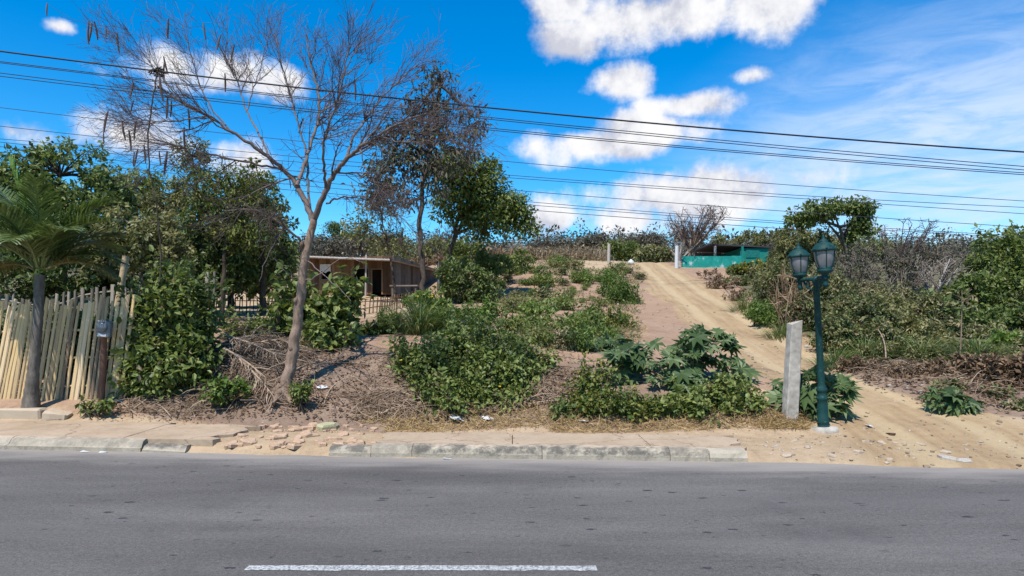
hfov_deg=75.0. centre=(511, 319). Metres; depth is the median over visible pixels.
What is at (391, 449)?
kerb
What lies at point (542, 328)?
field weed
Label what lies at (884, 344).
fallen branch
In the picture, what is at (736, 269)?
scrub bush
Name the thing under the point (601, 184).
power line
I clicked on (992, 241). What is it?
skyline tree
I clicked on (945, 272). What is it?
bare tree
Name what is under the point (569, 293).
field weed
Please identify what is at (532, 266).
field weed
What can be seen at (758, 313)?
scrub bush
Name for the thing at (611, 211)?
power line
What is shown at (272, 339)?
dry palm frond
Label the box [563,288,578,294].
field weed
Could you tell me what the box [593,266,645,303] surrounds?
weedy shrub
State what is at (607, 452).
kerb
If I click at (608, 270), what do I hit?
field weed
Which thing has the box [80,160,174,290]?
broadleaf tree
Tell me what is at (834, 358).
grass tuft
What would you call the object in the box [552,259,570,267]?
field weed
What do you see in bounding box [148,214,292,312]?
broadleaf tree
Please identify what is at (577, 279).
field weed
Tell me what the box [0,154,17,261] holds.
broadleaf tree
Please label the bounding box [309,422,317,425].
broken paver
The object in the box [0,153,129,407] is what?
palm tree
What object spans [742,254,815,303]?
scrub bush
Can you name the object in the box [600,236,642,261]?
skyline tree
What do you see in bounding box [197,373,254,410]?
seedling
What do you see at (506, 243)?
woods
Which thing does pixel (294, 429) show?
broken paver
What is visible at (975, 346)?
grass tuft
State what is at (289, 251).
broadleaf tree
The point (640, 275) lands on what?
field weed
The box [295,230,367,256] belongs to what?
skyline tree
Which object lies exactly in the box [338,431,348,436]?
broken paver
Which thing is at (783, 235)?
scrub bush
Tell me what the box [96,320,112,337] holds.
meter box
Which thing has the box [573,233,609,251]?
skyline tree
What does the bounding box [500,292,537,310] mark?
field weed
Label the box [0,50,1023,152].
power line
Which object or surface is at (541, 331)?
field weed
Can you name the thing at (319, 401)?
leaf litter
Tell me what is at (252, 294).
shadowy shrub
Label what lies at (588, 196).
power line
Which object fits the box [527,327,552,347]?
field weed
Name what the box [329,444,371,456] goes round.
kerb
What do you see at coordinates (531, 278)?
field weed
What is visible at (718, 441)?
sidewalk
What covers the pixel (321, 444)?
broken paver
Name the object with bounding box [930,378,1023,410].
scrub bush
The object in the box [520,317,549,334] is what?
field weed
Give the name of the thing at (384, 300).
stick fence
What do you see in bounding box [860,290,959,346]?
scrub bush
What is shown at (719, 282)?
scrub bush
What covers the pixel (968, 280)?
scrub bush
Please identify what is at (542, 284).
field weed
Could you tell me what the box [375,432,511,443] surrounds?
sidewalk
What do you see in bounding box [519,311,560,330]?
field weed
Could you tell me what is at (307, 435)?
broken paver
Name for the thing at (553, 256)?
field weed
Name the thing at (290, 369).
bare tree
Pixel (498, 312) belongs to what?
field weed
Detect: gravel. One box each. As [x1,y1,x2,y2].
[79,402,1023,461]
[490,284,645,372]
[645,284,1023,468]
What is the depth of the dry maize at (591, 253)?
45.54 m
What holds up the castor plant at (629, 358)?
on the ground
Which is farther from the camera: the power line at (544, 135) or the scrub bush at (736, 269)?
the scrub bush at (736, 269)
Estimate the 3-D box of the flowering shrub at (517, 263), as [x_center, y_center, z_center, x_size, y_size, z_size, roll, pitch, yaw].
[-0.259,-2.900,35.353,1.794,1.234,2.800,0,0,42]
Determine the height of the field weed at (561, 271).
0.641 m
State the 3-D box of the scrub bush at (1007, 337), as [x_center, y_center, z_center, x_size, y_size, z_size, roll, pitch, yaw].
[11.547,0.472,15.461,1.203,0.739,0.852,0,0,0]
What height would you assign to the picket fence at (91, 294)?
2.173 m
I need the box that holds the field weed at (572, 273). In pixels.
[568,269,584,281]
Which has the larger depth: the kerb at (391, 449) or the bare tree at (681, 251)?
the bare tree at (681, 251)
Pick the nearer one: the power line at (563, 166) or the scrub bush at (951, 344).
the scrub bush at (951, 344)
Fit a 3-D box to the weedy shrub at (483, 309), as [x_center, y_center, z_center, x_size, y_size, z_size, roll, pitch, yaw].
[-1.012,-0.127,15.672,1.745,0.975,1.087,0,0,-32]
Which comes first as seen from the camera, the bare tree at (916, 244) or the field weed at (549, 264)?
the bare tree at (916, 244)
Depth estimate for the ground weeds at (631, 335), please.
23.52 m
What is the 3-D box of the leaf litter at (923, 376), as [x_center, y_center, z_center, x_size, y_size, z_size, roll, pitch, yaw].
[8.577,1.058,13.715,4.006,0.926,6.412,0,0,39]
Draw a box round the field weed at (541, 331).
[521,327,552,341]
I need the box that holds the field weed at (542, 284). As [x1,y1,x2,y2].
[537,283,549,289]
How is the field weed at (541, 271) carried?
on the ground
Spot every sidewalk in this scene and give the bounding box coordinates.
[0,421,84,435]
[27,421,175,437]
[125,424,261,446]
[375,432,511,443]
[513,433,649,445]
[638,434,746,449]
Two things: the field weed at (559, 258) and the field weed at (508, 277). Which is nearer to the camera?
the field weed at (508, 277)
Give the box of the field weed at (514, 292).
[509,289,520,296]
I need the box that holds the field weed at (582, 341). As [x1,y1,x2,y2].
[564,327,595,352]
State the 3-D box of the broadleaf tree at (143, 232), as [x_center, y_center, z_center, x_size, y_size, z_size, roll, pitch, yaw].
[-9.305,-1.242,16.532,3.053,3.341,2.029,0,0,0]
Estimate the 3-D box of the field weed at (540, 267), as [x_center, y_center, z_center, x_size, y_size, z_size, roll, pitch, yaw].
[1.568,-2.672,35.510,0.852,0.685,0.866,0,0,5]
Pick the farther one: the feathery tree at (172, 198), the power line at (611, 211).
the power line at (611, 211)
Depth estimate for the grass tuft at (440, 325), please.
15.09 m
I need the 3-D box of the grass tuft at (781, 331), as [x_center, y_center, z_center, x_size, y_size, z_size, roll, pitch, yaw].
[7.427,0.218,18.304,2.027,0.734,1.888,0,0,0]
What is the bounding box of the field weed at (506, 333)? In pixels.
[497,330,518,336]
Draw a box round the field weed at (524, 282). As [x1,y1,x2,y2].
[518,278,530,284]
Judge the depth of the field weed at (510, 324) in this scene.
16.37 m
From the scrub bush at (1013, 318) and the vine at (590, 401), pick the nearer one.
the vine at (590, 401)
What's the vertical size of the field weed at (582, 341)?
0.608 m
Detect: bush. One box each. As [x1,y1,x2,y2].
[106,244,233,401]
[382,301,562,420]
[696,268,752,300]
[709,226,819,254]
[718,291,764,312]
[722,263,774,285]
[725,257,767,274]
[741,297,783,325]
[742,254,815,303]
[763,225,840,267]
[781,266,860,331]
[805,286,908,352]
[825,336,952,362]
[826,234,897,295]
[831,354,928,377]
[837,278,956,332]
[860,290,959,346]
[862,237,976,304]
[909,346,1023,390]
[910,268,994,319]
[923,338,1020,357]
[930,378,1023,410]
[935,311,1023,352]
[946,219,1023,311]
[955,301,1023,329]
[982,325,1023,345]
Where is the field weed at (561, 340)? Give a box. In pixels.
[547,325,580,351]
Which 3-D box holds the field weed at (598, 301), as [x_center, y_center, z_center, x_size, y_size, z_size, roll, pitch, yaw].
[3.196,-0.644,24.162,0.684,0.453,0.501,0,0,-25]
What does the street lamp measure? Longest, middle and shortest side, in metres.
3.020 x 1.334 x 0.484 m
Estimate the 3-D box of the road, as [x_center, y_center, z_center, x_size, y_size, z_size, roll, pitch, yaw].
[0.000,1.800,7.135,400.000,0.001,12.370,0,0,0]
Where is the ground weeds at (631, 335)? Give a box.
[472,258,642,362]
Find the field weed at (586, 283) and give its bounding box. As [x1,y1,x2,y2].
[580,282,591,286]
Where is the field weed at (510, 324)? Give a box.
[495,312,530,332]
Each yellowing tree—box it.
[174,153,287,325]
[340,198,410,301]
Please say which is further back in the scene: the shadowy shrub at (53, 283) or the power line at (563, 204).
the power line at (563, 204)
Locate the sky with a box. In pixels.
[0,0,1023,261]
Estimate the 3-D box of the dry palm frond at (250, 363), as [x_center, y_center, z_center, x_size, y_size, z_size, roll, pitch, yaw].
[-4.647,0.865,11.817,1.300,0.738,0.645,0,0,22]
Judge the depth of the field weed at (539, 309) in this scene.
19.17 m
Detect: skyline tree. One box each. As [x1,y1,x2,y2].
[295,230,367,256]
[318,220,366,256]
[340,228,408,256]
[364,232,466,264]
[523,233,580,251]
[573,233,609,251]
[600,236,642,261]
[617,230,671,258]
[631,242,674,262]
[800,229,910,261]
[967,229,1023,254]
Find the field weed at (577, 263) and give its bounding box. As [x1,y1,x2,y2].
[568,257,585,270]
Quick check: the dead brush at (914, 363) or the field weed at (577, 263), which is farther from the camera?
the field weed at (577, 263)
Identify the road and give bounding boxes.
[0,449,1023,575]
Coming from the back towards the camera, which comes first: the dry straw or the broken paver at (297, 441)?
the dry straw
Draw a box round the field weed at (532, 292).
[526,288,535,294]
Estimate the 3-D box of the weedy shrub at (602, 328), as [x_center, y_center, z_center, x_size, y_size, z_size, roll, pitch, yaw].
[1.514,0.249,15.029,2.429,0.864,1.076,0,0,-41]
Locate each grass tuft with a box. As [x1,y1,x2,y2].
[362,305,419,330]
[363,289,467,335]
[426,306,465,332]
[749,317,810,340]
[801,345,869,370]
[824,334,907,360]
[884,331,966,362]
[932,331,1021,358]
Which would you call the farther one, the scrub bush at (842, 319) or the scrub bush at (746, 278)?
the scrub bush at (746, 278)
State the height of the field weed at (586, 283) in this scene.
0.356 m
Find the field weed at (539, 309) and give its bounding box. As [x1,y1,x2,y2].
[513,294,561,319]
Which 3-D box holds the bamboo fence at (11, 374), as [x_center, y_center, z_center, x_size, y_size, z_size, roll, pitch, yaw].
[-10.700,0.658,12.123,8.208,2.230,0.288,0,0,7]
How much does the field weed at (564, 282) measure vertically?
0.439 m
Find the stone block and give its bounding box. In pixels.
[316,422,338,431]
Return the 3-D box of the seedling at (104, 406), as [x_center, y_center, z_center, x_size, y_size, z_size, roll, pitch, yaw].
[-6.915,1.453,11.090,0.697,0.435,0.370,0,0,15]
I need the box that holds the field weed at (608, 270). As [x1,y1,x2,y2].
[598,265,612,276]
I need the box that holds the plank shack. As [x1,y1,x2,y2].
[299,255,436,296]
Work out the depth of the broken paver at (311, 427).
10.71 m
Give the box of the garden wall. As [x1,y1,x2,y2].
[682,256,741,267]
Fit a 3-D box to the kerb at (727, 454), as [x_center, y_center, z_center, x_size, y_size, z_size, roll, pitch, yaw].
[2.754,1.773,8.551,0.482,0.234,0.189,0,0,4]
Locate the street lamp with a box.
[787,234,838,433]
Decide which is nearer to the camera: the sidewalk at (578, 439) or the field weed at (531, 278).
the sidewalk at (578, 439)
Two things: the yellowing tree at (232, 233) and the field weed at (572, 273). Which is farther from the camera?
the field weed at (572, 273)
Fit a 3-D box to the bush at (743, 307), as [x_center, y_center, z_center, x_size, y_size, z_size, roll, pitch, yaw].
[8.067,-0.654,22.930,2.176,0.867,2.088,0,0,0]
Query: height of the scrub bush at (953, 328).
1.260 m
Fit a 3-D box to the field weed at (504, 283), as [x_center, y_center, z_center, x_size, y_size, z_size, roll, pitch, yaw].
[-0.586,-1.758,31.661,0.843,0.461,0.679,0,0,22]
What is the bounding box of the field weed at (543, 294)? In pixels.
[530,286,554,300]
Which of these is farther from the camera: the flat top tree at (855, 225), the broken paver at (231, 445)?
the flat top tree at (855, 225)
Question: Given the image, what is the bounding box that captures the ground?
[0,260,1023,468]
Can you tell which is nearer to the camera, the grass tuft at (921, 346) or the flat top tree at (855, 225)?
the grass tuft at (921, 346)
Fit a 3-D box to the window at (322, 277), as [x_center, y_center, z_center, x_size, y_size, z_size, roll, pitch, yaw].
[-8.683,-2.253,31.671,1.281,1.461,0.565,0,0,18]
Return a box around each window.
[320,271,330,279]
[353,268,380,292]
[746,249,759,257]
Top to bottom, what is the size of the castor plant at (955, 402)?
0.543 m
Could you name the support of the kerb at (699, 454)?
on the ground
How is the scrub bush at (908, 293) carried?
on the ground
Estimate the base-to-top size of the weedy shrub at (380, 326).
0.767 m
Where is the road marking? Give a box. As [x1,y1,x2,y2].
[244,565,596,570]
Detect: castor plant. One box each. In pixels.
[580,329,638,352]
[599,323,763,393]
[760,361,864,419]
[917,385,987,417]
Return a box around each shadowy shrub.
[0,241,140,321]
[0,303,135,375]
[129,220,276,299]
[225,246,300,308]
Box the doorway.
[371,268,400,296]
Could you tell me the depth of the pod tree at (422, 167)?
24.83 m
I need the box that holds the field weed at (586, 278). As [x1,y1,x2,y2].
[574,270,598,283]
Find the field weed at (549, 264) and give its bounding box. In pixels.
[544,259,555,267]
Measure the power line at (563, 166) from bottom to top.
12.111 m
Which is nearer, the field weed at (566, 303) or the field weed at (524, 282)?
the field weed at (566, 303)
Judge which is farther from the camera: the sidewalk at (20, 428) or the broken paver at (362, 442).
the sidewalk at (20, 428)
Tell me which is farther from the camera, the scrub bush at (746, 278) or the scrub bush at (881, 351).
the scrub bush at (746, 278)
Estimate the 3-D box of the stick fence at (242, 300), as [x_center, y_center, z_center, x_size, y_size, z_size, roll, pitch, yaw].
[-7.538,-0.389,21.051,4.120,0.758,0.104,0,0,13]
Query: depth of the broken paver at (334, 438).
9.37 m
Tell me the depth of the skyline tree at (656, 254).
49.59 m
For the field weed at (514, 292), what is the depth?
26.89 m
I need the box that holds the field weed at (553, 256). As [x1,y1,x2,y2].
[546,253,562,259]
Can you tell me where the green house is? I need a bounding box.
[694,244,772,263]
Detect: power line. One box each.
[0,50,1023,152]
[0,61,1023,166]
[0,62,1023,169]
[0,76,1023,174]
[0,107,1020,200]
[0,146,1015,235]
[1,73,1023,172]
[1,126,1023,207]
[1,142,1000,225]
[4,139,1023,213]
[7,163,1000,242]
[58,161,1013,237]
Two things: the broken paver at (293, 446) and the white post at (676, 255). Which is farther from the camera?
the white post at (676, 255)
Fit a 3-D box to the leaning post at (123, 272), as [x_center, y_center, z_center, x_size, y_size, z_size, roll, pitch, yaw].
[-7.919,-0.314,13.400,0.459,1.966,0.150,0,0,0]
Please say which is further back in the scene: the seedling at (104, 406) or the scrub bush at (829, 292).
the scrub bush at (829, 292)
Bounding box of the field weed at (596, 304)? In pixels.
[585,303,600,312]
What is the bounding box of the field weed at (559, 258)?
[555,255,569,264]
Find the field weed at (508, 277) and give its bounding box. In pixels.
[500,273,514,281]
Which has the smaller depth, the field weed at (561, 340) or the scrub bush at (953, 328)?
the field weed at (561, 340)
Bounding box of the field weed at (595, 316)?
[571,304,606,329]
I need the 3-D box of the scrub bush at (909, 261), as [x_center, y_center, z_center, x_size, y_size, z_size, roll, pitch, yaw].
[14.967,-1.867,24.897,9.500,3.168,2.719,0,0,-41]
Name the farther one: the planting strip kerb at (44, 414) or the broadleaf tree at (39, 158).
the broadleaf tree at (39, 158)
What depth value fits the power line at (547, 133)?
11.79 m
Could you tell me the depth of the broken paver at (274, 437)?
9.42 m
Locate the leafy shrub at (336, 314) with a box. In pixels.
[262,259,376,352]
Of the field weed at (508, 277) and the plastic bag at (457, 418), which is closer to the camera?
the plastic bag at (457, 418)
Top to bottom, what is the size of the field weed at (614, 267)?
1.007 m
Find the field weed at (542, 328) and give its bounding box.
[530,324,554,332]
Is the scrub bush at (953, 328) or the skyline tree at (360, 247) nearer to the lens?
the scrub bush at (953, 328)
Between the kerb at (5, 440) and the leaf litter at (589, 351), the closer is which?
the kerb at (5, 440)
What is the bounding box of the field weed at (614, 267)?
[608,261,626,276]
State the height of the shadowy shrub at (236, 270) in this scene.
3.369 m
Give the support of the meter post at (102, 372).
on the ground
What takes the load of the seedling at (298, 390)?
on the ground
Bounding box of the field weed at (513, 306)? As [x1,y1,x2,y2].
[504,302,522,312]
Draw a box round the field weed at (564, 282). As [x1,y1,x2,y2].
[555,278,571,285]
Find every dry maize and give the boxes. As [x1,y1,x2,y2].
[407,241,534,265]
[509,239,610,260]
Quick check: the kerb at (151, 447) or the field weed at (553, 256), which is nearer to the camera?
the kerb at (151, 447)
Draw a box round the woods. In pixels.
[71,217,1023,270]
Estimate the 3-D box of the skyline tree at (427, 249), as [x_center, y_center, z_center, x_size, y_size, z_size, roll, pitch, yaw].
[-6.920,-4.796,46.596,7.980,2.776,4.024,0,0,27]
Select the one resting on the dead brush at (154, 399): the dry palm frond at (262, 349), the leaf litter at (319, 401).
the dry palm frond at (262, 349)
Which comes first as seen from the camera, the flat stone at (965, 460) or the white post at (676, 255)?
the flat stone at (965, 460)
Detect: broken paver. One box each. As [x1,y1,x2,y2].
[224,440,237,449]
[228,443,236,447]
[239,438,255,445]
[269,435,286,439]
[269,442,279,449]
[274,442,287,446]
[277,433,287,436]
[287,443,302,449]
[288,428,301,431]
[292,439,304,443]
[302,432,311,437]
[306,426,315,429]
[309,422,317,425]
[317,441,326,446]
[327,437,341,440]
[332,441,346,443]
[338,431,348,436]
[354,440,365,444]
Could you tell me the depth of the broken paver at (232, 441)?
9.15 m
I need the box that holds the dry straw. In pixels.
[352,317,815,433]
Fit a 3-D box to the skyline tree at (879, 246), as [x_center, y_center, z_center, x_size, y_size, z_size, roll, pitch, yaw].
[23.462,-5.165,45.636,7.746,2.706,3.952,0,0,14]
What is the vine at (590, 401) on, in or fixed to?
on the ground
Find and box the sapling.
[937,285,978,352]
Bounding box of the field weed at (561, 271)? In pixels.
[552,265,573,275]
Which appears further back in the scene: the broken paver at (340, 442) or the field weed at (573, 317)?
the field weed at (573, 317)
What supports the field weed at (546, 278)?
on the ground
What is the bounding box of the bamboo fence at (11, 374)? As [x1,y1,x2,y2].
[0,294,135,400]
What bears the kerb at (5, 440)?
on the ground
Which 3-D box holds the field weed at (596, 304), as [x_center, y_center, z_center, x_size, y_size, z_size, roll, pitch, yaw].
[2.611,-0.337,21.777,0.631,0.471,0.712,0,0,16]
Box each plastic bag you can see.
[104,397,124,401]
[450,414,464,420]
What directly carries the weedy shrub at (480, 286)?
on the ground
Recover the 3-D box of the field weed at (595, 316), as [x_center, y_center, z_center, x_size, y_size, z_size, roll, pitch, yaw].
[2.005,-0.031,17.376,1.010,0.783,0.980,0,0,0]
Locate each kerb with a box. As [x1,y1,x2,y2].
[0,408,72,420]
[0,435,14,449]
[7,436,146,451]
[142,442,190,452]
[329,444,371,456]
[371,443,412,456]
[412,443,541,458]
[542,445,669,460]
[667,446,709,461]
[707,448,747,461]
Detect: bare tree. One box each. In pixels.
[46,0,513,404]
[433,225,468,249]
[664,204,731,255]
[667,239,697,266]
[876,217,938,277]
[908,251,977,291]
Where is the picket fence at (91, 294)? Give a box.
[0,271,217,347]
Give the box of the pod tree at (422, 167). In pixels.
[341,60,497,292]
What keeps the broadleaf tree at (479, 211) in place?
on the ground
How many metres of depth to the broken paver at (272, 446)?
9.03 m
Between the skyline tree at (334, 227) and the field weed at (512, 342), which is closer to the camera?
the field weed at (512, 342)
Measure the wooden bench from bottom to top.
0.716 m
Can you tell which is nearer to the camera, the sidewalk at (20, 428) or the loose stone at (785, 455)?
the loose stone at (785, 455)
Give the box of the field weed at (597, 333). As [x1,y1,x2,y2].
[578,329,606,337]
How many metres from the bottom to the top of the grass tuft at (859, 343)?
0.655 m
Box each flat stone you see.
[937,455,956,460]
[957,458,972,462]
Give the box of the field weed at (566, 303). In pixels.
[546,291,582,310]
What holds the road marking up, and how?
on the road
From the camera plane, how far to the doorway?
30.63 m
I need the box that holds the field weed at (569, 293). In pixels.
[562,290,573,298]
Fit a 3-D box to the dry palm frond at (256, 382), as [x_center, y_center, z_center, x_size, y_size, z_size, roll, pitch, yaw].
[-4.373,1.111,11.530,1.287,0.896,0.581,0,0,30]
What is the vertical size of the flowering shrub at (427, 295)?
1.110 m
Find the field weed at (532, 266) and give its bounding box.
[523,264,536,269]
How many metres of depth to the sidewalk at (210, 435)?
9.71 m
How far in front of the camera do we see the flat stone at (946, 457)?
8.41 m
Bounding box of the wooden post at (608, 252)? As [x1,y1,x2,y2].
[607,244,610,261]
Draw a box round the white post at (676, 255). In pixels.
[675,246,678,267]
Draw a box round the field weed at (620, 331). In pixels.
[613,327,625,335]
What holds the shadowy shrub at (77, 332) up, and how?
on the ground
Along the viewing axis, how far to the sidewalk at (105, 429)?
10.02 m
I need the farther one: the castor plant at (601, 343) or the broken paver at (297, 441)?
the castor plant at (601, 343)
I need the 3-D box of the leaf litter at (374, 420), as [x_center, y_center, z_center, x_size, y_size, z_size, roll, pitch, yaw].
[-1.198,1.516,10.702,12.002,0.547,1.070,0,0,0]
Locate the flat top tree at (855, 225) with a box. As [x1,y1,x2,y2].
[782,194,882,268]
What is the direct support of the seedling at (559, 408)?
on the ground
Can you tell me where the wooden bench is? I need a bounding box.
[390,285,418,296]
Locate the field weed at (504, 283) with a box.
[497,280,506,285]
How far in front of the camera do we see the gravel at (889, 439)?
10.07 m
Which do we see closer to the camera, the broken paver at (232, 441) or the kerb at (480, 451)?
the kerb at (480, 451)
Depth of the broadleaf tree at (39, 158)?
23.53 m
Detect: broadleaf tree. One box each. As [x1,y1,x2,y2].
[0,136,142,302]
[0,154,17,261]
[72,200,196,289]
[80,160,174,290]
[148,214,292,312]
[221,157,301,315]
[426,143,541,299]
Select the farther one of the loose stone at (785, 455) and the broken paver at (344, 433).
the broken paver at (344, 433)
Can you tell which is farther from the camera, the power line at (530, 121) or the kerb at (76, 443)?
the power line at (530, 121)
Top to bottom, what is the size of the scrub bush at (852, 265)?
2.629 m
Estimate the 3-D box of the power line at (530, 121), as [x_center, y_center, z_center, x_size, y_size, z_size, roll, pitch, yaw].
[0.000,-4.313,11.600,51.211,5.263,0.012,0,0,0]
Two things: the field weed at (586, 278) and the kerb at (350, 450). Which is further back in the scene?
the field weed at (586, 278)
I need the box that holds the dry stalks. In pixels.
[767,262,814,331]
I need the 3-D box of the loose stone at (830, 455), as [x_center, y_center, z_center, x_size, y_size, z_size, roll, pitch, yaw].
[4.128,1.757,8.589,0.130,0.052,0.104,5,15,-40]
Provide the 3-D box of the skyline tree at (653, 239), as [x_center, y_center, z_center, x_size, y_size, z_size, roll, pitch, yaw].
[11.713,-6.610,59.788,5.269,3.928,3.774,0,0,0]
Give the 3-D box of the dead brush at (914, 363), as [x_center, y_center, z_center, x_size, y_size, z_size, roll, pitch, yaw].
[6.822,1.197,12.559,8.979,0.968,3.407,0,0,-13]
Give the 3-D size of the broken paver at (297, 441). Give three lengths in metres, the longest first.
0.199 x 0.160 x 0.062 m
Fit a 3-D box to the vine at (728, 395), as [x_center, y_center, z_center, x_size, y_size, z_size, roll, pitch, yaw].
[3.133,1.241,10.706,2.099,0.866,1.169,0,0,0]
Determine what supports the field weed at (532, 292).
on the ground
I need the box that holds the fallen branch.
[878,329,886,358]
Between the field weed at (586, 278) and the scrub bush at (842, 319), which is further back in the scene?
the field weed at (586, 278)
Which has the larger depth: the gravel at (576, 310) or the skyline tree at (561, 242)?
the skyline tree at (561, 242)
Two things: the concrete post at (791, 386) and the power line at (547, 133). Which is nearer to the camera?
the concrete post at (791, 386)
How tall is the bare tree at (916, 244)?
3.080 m
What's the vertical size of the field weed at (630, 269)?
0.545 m
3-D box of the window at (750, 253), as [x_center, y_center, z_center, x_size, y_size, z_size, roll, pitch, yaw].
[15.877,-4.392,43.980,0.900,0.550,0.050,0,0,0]
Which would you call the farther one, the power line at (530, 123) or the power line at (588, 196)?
the power line at (588, 196)
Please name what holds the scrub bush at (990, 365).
on the ground
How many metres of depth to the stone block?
10.68 m
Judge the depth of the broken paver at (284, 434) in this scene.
9.62 m
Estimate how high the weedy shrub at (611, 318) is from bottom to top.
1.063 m
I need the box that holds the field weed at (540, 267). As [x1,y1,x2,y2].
[533,264,547,272]
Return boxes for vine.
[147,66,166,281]
[561,351,662,423]
[644,369,770,426]
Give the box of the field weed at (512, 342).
[505,332,532,346]
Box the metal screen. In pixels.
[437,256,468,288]
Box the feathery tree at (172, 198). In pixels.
[130,133,256,282]
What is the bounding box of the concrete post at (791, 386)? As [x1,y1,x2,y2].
[782,315,802,422]
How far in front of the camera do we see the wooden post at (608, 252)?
43.41 m
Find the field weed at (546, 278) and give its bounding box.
[537,272,563,285]
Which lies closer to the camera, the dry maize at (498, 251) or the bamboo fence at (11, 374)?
the bamboo fence at (11, 374)
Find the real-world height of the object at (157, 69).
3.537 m
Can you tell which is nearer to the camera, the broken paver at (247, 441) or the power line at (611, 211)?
the broken paver at (247, 441)
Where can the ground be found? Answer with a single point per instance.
(669, 286)
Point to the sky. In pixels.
(928, 72)
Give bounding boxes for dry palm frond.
[222,347,276,389]
[224,335,284,366]
[227,336,288,355]
[235,357,289,410]
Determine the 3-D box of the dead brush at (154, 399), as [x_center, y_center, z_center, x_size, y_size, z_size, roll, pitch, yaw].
[-2.776,0.887,12.009,8.666,1.624,2.502,0,0,4]
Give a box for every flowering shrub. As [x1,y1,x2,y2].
[401,287,452,316]
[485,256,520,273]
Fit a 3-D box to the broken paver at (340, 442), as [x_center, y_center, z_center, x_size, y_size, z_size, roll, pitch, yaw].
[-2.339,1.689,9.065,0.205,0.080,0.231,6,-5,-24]
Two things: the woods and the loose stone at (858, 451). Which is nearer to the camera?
the loose stone at (858, 451)
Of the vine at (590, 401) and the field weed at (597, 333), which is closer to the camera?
the vine at (590, 401)
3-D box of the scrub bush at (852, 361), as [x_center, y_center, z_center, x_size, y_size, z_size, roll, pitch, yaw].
[7.523,0.922,13.610,1.038,0.456,1.963,0,0,-33]
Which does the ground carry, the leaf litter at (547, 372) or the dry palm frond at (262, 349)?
the leaf litter at (547, 372)
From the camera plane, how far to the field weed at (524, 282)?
31.69 m
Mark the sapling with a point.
(966, 299)
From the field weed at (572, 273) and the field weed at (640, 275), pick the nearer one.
the field weed at (572, 273)
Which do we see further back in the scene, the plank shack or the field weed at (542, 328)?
the plank shack
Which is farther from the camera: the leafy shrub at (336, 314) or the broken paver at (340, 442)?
the leafy shrub at (336, 314)
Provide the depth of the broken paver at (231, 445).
9.09 m
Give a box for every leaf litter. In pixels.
[83,408,774,432]
[94,334,419,421]
[408,366,590,421]
[500,294,639,360]
[832,349,1023,415]
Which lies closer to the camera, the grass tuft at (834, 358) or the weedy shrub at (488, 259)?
the grass tuft at (834, 358)
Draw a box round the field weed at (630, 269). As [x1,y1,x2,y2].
[622,266,634,273]
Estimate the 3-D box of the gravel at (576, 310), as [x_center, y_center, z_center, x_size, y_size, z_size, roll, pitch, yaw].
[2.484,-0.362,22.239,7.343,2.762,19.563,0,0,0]
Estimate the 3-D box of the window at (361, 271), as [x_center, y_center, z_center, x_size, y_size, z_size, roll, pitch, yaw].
[-6.895,-2.028,31.106,1.551,1.491,0.565,0,0,18]
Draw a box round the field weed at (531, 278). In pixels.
[527,272,542,284]
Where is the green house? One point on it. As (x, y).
(747, 253)
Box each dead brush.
[112,324,579,422]
[689,354,1023,430]
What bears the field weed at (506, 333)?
on the ground
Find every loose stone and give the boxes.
[782,453,791,457]
[827,453,835,457]
[852,450,863,453]
[942,449,951,453]
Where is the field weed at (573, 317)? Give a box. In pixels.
[554,310,592,331]
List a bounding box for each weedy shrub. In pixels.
[359,307,403,335]
[429,252,505,303]
[436,295,498,327]
[443,233,536,282]
[550,312,618,341]
[592,298,641,329]
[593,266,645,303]
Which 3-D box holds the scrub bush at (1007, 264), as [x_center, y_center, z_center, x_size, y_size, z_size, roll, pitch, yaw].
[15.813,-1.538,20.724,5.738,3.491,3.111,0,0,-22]
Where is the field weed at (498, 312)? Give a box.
[476,303,512,319]
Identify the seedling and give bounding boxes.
[75,394,116,419]
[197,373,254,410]
[288,377,314,412]
[544,392,578,419]
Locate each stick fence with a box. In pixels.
[216,296,274,314]
[360,291,415,313]
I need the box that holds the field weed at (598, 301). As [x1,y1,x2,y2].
[590,296,610,305]
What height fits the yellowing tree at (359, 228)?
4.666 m
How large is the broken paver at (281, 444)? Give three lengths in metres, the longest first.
0.180 x 0.160 x 0.062 m
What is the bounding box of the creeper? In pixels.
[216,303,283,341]
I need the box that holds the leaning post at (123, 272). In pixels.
[113,255,129,315]
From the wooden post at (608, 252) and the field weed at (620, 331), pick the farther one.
the wooden post at (608, 252)
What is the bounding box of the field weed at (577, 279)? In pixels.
[569,272,590,282]
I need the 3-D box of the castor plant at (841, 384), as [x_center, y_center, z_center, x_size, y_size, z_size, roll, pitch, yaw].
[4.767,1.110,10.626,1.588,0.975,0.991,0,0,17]
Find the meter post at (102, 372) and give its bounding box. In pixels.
[98,337,106,401]
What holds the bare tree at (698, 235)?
on the ground
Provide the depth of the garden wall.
41.42 m
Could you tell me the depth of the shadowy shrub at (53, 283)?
16.66 m
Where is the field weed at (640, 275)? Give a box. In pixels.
[632,272,647,279]
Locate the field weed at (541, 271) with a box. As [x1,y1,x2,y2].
[536,266,552,275]
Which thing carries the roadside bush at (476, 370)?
on the ground

